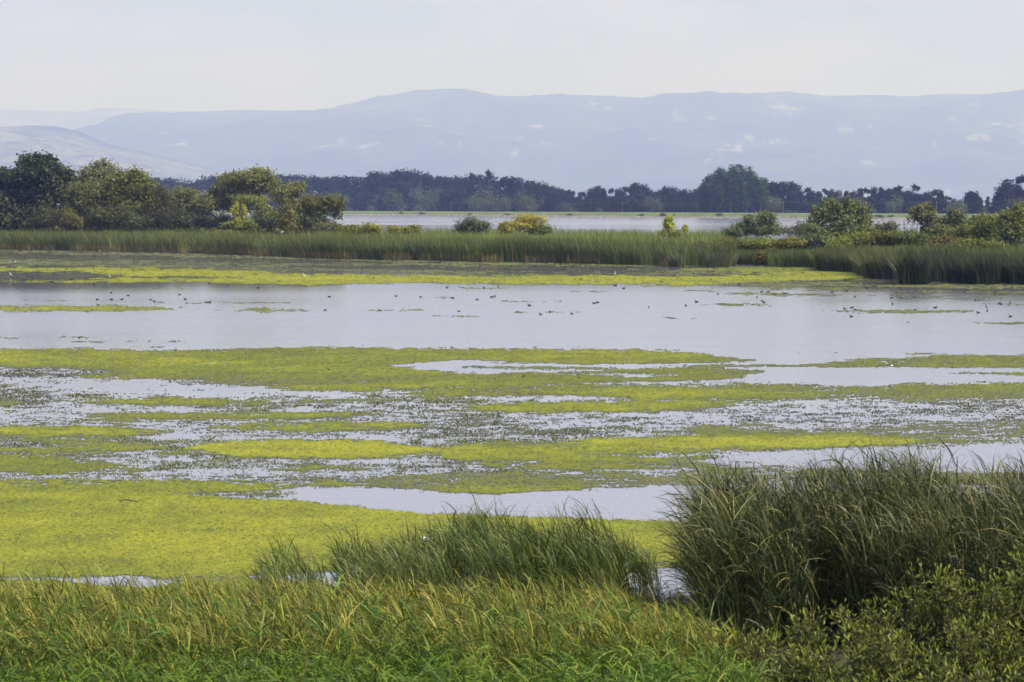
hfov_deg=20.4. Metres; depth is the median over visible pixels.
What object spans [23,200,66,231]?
shrub
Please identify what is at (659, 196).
forest tree
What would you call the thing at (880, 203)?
forest tree
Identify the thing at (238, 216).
shrub
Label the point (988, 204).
forest tree
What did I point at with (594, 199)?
forest tree
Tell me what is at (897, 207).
forest tree
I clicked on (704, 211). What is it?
forest tree
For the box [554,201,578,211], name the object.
dike bush
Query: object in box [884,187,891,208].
forest tree
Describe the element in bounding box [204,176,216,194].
forest tree
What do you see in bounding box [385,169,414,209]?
forest tree
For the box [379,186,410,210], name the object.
forest tree
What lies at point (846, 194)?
forest tree
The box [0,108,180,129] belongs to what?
distant ridge
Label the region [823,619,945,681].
willow shrub
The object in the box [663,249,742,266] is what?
bulrushes
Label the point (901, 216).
river bank
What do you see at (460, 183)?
forest tree
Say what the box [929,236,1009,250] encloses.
shrub
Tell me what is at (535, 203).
forest tree
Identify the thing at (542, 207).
forest tree
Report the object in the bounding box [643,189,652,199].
forest tree
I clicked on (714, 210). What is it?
forest tree
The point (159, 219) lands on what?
shrub
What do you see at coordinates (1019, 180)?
forest tree
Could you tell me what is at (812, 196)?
forest tree
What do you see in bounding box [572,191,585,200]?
forest tree
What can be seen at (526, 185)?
forest tree
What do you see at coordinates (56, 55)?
sky
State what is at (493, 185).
forest tree
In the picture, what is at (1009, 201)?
dike bush
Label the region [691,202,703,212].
forest tree
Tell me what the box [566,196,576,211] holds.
forest tree
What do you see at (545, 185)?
forest tree
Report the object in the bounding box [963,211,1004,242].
shrub
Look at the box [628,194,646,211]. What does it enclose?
dike bush
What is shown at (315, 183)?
forest tree
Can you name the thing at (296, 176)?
forest tree
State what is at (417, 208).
dike bush
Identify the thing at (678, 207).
forest tree
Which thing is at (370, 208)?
dike bush
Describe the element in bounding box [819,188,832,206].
forest tree
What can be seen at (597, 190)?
forest tree
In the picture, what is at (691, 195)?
forest tree
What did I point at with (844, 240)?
shrub
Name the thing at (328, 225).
shrub
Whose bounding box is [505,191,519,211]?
forest tree
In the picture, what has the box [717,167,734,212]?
poplar tree
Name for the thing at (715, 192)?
poplar tree
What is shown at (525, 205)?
dike bush
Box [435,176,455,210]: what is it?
forest tree
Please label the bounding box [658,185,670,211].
forest tree
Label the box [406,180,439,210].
forest tree
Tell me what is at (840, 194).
forest tree
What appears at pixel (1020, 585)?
willow shrub
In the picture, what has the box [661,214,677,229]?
shrub
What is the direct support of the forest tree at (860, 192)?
on the river bank at (901, 216)
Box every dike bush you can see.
[366,205,375,210]
[412,204,425,210]
[447,192,465,210]
[461,193,488,211]
[492,195,511,211]
[507,191,538,211]
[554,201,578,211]
[592,207,603,211]
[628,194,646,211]
[945,200,968,212]
[988,201,996,213]
[1001,195,1023,213]
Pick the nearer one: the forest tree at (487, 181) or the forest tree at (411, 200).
the forest tree at (487, 181)
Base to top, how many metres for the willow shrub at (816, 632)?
1.203 m
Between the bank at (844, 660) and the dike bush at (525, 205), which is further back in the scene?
the dike bush at (525, 205)
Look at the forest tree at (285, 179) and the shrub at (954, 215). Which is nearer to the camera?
the shrub at (954, 215)
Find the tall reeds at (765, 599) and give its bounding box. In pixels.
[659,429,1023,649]
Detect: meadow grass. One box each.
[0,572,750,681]
[692,652,1023,681]
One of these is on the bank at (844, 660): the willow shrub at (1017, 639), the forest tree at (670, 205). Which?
the willow shrub at (1017, 639)
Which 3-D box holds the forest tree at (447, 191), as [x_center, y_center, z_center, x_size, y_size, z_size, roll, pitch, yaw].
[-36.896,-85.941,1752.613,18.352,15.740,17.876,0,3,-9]
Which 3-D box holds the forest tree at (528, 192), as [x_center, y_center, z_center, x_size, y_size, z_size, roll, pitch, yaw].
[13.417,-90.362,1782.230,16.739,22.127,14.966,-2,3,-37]
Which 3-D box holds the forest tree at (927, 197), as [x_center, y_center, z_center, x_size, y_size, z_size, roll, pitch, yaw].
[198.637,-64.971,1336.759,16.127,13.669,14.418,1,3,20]
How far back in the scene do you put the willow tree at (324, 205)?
466.24 m
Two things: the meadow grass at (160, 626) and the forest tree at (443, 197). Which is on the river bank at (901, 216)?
the forest tree at (443, 197)
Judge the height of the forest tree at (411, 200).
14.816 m
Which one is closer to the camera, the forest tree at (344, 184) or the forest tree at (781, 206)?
the forest tree at (781, 206)
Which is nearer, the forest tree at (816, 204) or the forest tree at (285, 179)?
the forest tree at (816, 204)
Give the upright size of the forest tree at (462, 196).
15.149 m
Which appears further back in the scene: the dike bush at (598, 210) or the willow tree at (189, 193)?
the dike bush at (598, 210)
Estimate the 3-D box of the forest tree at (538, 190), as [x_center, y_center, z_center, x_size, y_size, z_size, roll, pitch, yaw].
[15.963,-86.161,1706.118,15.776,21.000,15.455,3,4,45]
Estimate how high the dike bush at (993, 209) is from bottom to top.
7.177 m
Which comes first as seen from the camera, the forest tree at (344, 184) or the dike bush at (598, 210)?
the dike bush at (598, 210)
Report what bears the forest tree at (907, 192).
on the river bank at (901, 216)
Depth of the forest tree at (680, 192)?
1690.05 m
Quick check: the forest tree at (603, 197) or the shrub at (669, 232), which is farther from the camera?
the forest tree at (603, 197)
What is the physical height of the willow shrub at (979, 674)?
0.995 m
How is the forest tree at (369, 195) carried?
on the river bank at (901, 216)
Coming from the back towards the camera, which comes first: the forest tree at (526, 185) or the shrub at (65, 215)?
the forest tree at (526, 185)
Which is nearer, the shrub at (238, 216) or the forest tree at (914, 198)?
the shrub at (238, 216)
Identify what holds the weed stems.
in the water
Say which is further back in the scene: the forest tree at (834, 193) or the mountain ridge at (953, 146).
the mountain ridge at (953, 146)
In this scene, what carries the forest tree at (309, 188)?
on the river bank at (901, 216)
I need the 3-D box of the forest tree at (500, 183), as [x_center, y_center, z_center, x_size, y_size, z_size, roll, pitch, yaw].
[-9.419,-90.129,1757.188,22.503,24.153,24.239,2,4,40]
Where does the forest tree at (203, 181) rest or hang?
on the river bank at (901, 216)
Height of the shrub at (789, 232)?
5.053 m
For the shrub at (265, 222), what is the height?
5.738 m
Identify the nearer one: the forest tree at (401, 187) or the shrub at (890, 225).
the shrub at (890, 225)
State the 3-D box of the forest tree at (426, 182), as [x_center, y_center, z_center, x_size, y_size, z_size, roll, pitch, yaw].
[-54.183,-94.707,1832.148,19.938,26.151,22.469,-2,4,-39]
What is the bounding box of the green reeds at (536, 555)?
[236,486,661,607]
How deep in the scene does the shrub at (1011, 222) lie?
306.57 m
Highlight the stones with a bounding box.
[212,213,898,219]
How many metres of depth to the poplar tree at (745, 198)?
1413.83 m
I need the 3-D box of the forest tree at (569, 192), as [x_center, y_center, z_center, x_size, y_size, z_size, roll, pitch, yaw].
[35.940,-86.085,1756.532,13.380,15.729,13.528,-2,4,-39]
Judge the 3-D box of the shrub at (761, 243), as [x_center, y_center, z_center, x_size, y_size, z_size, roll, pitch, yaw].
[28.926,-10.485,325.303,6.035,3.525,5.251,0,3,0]
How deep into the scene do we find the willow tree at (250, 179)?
479.97 m
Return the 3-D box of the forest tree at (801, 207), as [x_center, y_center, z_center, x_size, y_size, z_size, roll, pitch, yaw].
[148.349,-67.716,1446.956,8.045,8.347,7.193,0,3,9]
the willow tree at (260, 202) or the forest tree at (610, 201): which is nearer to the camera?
the willow tree at (260, 202)
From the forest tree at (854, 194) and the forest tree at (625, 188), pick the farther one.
the forest tree at (625, 188)
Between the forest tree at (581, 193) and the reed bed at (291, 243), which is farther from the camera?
the forest tree at (581, 193)
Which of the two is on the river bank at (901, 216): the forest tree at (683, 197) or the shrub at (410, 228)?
the forest tree at (683, 197)
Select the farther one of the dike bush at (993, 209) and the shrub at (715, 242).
the dike bush at (993, 209)
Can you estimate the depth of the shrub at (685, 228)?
399.66 m
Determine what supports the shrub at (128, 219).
on the island
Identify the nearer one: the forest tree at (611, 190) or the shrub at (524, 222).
the shrub at (524, 222)
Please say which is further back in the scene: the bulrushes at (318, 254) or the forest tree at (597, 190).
the forest tree at (597, 190)
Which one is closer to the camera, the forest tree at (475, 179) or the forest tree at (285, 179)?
the forest tree at (475, 179)
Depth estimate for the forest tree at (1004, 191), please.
1268.16 m
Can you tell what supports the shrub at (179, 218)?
on the island
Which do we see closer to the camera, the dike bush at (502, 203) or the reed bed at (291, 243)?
the reed bed at (291, 243)
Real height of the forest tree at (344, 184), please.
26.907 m
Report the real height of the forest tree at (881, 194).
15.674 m
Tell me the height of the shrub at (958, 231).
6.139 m
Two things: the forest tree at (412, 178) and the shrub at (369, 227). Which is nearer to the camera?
the shrub at (369, 227)
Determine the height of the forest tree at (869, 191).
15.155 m
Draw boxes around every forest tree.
[158,177,177,189]
[175,178,203,194]
[197,174,215,191]
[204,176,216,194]
[265,193,276,208]
[268,182,289,210]
[278,174,301,207]
[291,174,313,187]
[296,176,316,194]
[299,185,316,197]
[306,176,328,194]
[315,177,337,192]
[318,176,342,193]
[319,188,334,196]
[330,191,351,210]
[340,195,350,209]
[341,175,349,200]
[342,175,364,210]
[347,194,365,210]
[356,190,380,210]
[361,173,374,207]
[364,170,384,210]
[368,192,381,210]
[374,183,401,210]
[375,171,401,207]
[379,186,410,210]
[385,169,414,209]
[387,181,416,210]
[399,169,420,208]
[405,191,421,209]
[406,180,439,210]
[413,168,430,190]
[413,183,446,210]
[418,175,434,210]
[427,175,435,193]
[433,175,441,191]
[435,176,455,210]
[436,192,448,210]
[437,175,468,208]
[438,189,455,210]
[447,189,468,211]
[461,184,483,211]
[464,173,488,211]
[467,174,482,190]
[469,183,498,211]
[477,177,498,210]
[483,169,496,211]
[485,178,517,194]
[485,194,506,211]
[488,176,509,211]
[503,176,521,211]
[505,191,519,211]
[516,177,525,195]
[518,194,540,211]
[523,179,539,211]
[524,180,529,192]
[527,180,550,211]
[530,183,557,211]
[538,196,550,211]
[541,192,565,211]
[554,198,564,211]
[555,186,563,200]
[560,190,574,210]
[565,189,574,211]
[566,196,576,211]
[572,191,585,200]
[572,196,583,211]
[580,198,593,211]
[582,191,591,205]
[583,185,607,209]
[590,192,598,211]
[596,201,610,211]
[598,188,609,204]
[607,187,613,197]
[607,195,620,211]
[608,187,628,211]
[613,196,628,211]
[622,186,629,209]
[626,182,650,210]
[634,196,646,211]
[640,195,662,211]
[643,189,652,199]
[647,192,667,211]
[653,202,664,211]
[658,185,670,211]
[659,191,677,211]
[665,185,679,210]
[672,199,684,211]
[675,189,687,198]
[679,188,694,212]
[679,195,695,212]
[687,189,697,204]
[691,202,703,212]
[692,189,700,212]
[698,205,713,212]
[706,197,722,212]
[724,195,748,212]
[744,199,757,212]
[764,181,778,209]
[765,195,781,212]
[766,181,777,211]
[773,181,798,212]
[774,198,787,212]
[780,180,801,197]
[782,192,804,212]
[790,184,809,212]
[797,200,810,212]
[802,187,810,211]
[804,190,823,212]
[808,201,819,212]
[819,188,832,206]
[826,188,838,198]
[836,190,842,201]
[843,191,851,198]
[848,190,857,199]
[857,188,867,202]
[860,187,874,202]
[867,195,881,209]
[870,186,877,200]
[873,198,886,212]
[877,187,886,212]
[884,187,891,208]
[884,200,895,212]
[888,190,903,198]
[889,185,903,212]
[891,195,910,212]
[899,195,909,213]
[900,189,914,205]
[909,184,922,203]
[918,188,948,213]
[932,199,949,213]
[962,190,982,213]
[978,197,987,209]
[980,204,987,213]
[985,196,990,212]
[993,179,1018,213]
[1014,174,1023,200]
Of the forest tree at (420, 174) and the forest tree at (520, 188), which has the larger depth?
the forest tree at (420, 174)
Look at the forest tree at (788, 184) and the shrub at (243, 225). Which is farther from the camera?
the forest tree at (788, 184)
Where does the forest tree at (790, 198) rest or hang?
on the river bank at (901, 216)
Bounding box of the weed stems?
[627,573,770,661]
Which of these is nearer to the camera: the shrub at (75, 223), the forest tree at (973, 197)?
the shrub at (75, 223)
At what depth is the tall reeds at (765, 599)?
42.84 m
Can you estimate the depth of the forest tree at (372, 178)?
1927.76 m
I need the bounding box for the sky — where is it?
[0,0,1023,111]
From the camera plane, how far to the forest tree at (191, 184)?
2170.97 m
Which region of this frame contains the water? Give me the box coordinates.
[0,215,1023,664]
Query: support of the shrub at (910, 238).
on the island
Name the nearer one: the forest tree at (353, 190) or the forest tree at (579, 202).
the forest tree at (579, 202)
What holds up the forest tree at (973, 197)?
on the river bank at (901, 216)
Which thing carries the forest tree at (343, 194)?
on the river bank at (901, 216)
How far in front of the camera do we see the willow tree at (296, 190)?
474.47 m
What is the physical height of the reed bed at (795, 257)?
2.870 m
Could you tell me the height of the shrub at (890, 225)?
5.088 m
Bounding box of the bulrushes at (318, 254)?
[0,242,669,265]
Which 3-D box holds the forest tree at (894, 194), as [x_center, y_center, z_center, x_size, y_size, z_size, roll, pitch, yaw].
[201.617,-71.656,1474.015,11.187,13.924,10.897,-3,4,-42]
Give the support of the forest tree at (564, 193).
on the river bank at (901, 216)
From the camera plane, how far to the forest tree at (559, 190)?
1801.67 m
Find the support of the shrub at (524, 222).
on the island
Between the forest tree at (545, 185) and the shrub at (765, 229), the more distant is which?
the forest tree at (545, 185)
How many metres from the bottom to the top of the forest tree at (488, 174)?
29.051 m
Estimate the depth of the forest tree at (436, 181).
1850.46 m
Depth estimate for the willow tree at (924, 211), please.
344.97 m
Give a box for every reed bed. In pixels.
[0,226,332,258]
[311,224,740,266]
[734,235,776,266]
[763,246,826,270]
[807,242,907,284]
[873,238,1023,284]
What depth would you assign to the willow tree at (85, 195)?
485.43 m
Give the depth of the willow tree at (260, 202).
468.13 m
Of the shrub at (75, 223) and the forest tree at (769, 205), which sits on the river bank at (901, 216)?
the forest tree at (769, 205)
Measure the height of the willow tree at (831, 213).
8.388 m
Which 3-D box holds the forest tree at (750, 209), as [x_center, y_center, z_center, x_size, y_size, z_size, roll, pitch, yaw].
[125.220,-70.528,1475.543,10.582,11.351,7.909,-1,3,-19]
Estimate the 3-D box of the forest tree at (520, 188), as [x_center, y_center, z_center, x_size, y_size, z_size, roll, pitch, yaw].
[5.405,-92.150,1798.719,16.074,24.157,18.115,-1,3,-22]
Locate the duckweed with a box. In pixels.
[0,250,1023,609]
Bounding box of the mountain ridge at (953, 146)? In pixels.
[76,88,1023,204]
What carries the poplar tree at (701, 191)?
on the river bank at (901, 216)
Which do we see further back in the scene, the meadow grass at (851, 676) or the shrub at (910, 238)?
the shrub at (910, 238)
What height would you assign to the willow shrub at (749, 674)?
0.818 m
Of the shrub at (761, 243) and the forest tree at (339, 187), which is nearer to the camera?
the shrub at (761, 243)
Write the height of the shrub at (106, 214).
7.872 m
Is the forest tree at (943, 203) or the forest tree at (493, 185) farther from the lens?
the forest tree at (493, 185)
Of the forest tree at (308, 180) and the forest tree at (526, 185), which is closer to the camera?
the forest tree at (526, 185)
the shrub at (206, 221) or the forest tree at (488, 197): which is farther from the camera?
the forest tree at (488, 197)
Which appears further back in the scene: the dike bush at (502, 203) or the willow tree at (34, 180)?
the dike bush at (502, 203)
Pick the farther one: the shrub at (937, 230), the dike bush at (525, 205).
the dike bush at (525, 205)
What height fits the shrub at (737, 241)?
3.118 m
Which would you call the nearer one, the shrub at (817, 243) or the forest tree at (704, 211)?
the shrub at (817, 243)
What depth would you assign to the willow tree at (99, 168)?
504.04 m
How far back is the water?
135.11 m
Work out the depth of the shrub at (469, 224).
424.91 m
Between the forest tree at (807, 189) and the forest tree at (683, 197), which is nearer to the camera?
the forest tree at (807, 189)
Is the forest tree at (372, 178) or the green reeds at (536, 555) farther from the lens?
the forest tree at (372, 178)
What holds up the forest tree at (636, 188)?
on the river bank at (901, 216)
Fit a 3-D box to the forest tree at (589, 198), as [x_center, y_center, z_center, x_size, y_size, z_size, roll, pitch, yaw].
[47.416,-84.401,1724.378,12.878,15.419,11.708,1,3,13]
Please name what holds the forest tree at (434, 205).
on the river bank at (901, 216)
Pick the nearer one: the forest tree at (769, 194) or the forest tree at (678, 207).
the forest tree at (678, 207)
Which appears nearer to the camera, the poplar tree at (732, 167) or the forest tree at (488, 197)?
the poplar tree at (732, 167)
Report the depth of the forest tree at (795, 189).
1479.76 m
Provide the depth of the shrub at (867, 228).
331.32 m
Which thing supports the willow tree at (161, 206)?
on the island
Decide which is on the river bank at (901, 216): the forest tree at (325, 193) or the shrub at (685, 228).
the forest tree at (325, 193)
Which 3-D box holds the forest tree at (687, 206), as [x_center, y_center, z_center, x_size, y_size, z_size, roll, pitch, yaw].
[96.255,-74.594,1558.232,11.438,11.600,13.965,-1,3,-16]
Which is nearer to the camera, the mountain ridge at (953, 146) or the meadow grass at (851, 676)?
the meadow grass at (851, 676)
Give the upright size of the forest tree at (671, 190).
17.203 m
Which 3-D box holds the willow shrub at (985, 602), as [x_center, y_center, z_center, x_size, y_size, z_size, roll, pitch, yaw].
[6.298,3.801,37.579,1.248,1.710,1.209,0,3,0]
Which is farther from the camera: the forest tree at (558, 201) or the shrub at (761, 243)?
the forest tree at (558, 201)
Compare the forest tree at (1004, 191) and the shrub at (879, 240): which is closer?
the shrub at (879, 240)
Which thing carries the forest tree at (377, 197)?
on the river bank at (901, 216)
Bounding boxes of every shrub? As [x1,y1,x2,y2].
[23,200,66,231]
[54,206,81,230]
[65,214,83,231]
[77,198,133,229]
[108,207,154,230]
[139,211,180,230]
[166,207,200,229]
[184,208,245,229]
[217,216,259,230]
[229,200,247,233]
[252,212,281,233]
[274,201,301,234]
[294,211,336,230]
[309,220,343,232]
[335,224,364,234]
[358,221,388,234]
[385,224,423,234]
[450,215,494,234]
[495,218,515,235]
[509,211,548,233]
[525,223,556,235]
[655,229,683,237]
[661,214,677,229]
[682,224,688,237]
[696,238,733,247]
[698,621,785,680]
[710,663,794,681]
[719,214,761,238]
[719,238,751,251]
[738,235,780,250]
[747,209,786,238]
[747,637,865,681]
[751,602,849,674]
[752,248,769,264]
[765,235,808,251]
[773,220,806,236]
[797,238,828,250]
[797,665,925,681]
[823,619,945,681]
[824,230,871,248]
[827,596,912,679]
[855,223,880,247]
[857,229,902,247]
[872,219,903,232]
[880,228,920,248]
[886,231,936,247]
[888,558,966,678]
[907,604,1023,681]
[914,651,1023,681]
[923,220,954,236]
[923,232,955,247]
[925,205,969,228]
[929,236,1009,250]
[940,211,984,240]
[945,563,1023,675]
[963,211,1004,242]
[992,200,1023,247]
[994,599,1023,681]
[997,543,1023,662]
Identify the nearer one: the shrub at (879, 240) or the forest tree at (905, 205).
the shrub at (879, 240)
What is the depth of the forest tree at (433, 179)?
1902.15 m
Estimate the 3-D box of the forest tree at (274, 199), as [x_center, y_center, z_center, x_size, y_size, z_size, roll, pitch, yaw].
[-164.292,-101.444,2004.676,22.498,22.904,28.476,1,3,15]
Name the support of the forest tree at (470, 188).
on the river bank at (901, 216)
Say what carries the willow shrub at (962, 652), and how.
on the bank at (844, 660)
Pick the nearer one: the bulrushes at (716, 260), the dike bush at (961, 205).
the bulrushes at (716, 260)
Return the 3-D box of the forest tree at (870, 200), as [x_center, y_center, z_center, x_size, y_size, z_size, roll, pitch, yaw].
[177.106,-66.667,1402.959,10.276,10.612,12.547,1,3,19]
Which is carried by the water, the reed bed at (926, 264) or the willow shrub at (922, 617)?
the reed bed at (926, 264)
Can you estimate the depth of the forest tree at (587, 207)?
1589.49 m
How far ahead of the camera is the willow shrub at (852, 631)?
37.57 m
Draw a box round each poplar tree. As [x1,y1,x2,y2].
[694,183,711,212]
[702,173,720,212]
[707,168,726,212]
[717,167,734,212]
[721,164,737,212]
[727,164,746,212]
[735,166,754,212]
[744,170,763,212]
[750,177,769,209]
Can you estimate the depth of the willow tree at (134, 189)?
481.47 m
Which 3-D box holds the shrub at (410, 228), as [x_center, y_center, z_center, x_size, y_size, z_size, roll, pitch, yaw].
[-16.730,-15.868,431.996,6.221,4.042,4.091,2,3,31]
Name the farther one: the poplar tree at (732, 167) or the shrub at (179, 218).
the poplar tree at (732, 167)
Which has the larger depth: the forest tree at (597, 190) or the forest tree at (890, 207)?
the forest tree at (597, 190)
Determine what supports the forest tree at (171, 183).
on the river bank at (901, 216)
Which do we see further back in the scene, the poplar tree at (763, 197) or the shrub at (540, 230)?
the poplar tree at (763, 197)
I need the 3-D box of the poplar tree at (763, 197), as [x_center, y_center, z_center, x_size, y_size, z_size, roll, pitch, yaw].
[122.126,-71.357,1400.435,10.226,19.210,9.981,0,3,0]
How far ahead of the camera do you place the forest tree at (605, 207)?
1592.85 m
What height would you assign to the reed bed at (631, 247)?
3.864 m
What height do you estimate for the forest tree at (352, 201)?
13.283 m
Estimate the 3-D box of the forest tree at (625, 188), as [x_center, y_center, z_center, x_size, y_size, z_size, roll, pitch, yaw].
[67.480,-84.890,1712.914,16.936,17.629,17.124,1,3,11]
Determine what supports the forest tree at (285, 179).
on the river bank at (901, 216)
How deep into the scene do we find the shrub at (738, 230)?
371.02 m
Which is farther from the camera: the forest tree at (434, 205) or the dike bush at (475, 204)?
the forest tree at (434, 205)
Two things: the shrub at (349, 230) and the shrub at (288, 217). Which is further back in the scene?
the shrub at (288, 217)
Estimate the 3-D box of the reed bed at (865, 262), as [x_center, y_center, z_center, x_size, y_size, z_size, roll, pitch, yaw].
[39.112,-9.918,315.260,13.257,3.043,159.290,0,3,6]
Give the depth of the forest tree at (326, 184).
1991.66 m
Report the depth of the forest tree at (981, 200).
1373.07 m
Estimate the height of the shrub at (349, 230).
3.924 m
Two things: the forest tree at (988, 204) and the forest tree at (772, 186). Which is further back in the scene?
the forest tree at (772, 186)
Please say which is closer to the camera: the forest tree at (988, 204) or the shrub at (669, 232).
the shrub at (669, 232)
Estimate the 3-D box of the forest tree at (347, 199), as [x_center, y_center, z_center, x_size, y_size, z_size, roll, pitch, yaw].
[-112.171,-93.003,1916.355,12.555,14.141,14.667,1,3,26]
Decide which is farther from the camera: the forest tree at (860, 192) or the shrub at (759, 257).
the forest tree at (860, 192)
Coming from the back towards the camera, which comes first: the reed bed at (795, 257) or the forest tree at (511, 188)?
the forest tree at (511, 188)
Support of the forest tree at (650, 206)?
on the river bank at (901, 216)
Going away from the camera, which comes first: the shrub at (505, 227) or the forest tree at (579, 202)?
the shrub at (505, 227)
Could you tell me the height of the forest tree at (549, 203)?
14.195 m
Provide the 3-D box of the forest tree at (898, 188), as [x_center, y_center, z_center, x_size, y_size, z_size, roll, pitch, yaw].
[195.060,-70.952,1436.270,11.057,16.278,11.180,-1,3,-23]
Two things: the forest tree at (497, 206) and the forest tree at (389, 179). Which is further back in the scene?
the forest tree at (389, 179)
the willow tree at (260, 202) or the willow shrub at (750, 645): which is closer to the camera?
the willow shrub at (750, 645)
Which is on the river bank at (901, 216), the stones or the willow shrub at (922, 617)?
the stones
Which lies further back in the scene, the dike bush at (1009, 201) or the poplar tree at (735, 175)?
the poplar tree at (735, 175)
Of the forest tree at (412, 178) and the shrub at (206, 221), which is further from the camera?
the forest tree at (412, 178)
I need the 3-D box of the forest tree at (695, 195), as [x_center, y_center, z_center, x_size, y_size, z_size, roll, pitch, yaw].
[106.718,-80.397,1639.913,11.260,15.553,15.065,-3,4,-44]
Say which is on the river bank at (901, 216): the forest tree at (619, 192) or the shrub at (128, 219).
the forest tree at (619, 192)
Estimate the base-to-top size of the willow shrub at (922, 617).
1.751 m
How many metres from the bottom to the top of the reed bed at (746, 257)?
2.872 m
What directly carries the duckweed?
on the water
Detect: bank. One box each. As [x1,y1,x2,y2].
[1,637,1022,681]
[56,210,998,219]
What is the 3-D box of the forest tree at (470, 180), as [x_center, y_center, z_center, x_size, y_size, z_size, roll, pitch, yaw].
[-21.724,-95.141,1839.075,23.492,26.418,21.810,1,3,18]
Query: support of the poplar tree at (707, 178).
on the river bank at (901, 216)
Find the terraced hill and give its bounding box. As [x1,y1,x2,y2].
[0,125,227,205]
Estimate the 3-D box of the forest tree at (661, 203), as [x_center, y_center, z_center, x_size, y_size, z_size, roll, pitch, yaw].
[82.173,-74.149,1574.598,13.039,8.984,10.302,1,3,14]
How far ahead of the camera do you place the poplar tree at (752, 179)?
1398.89 m
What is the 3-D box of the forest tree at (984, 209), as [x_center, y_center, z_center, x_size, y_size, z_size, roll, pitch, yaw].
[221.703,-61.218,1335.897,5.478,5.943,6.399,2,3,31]
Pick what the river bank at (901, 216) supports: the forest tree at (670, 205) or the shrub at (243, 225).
the forest tree at (670, 205)
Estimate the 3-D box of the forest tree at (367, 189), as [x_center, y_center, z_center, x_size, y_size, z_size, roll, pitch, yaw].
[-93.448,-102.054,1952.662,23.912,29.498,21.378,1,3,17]
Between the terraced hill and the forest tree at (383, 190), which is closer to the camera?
the forest tree at (383, 190)
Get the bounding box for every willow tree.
[0,149,84,234]
[49,171,133,235]
[67,155,122,228]
[101,164,174,233]
[139,178,180,233]
[167,185,201,228]
[170,163,284,234]
[222,189,285,237]
[267,179,309,237]
[286,190,349,236]
[795,195,876,246]
[905,200,941,246]
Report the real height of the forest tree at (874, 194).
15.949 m
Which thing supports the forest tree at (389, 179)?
on the river bank at (901, 216)
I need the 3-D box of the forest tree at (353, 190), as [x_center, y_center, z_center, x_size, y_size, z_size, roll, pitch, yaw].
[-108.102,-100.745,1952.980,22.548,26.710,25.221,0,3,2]
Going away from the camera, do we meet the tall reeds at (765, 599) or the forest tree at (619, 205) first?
the tall reeds at (765, 599)
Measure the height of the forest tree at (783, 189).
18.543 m
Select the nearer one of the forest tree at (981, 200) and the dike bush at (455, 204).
the forest tree at (981, 200)
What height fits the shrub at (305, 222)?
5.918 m
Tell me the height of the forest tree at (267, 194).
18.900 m
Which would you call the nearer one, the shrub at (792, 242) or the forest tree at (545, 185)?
the shrub at (792, 242)
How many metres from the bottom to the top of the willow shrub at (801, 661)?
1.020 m
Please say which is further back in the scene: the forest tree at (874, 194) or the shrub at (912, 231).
the forest tree at (874, 194)
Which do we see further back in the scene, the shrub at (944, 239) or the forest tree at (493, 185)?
the forest tree at (493, 185)
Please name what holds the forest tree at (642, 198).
on the river bank at (901, 216)
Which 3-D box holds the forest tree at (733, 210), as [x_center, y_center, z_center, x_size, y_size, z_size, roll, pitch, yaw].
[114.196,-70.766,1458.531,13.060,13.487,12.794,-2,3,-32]
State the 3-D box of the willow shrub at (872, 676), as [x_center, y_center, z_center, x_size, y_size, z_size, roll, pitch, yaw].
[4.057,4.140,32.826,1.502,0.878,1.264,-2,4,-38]
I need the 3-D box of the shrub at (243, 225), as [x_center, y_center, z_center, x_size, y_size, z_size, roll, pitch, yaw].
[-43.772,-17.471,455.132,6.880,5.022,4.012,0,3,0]

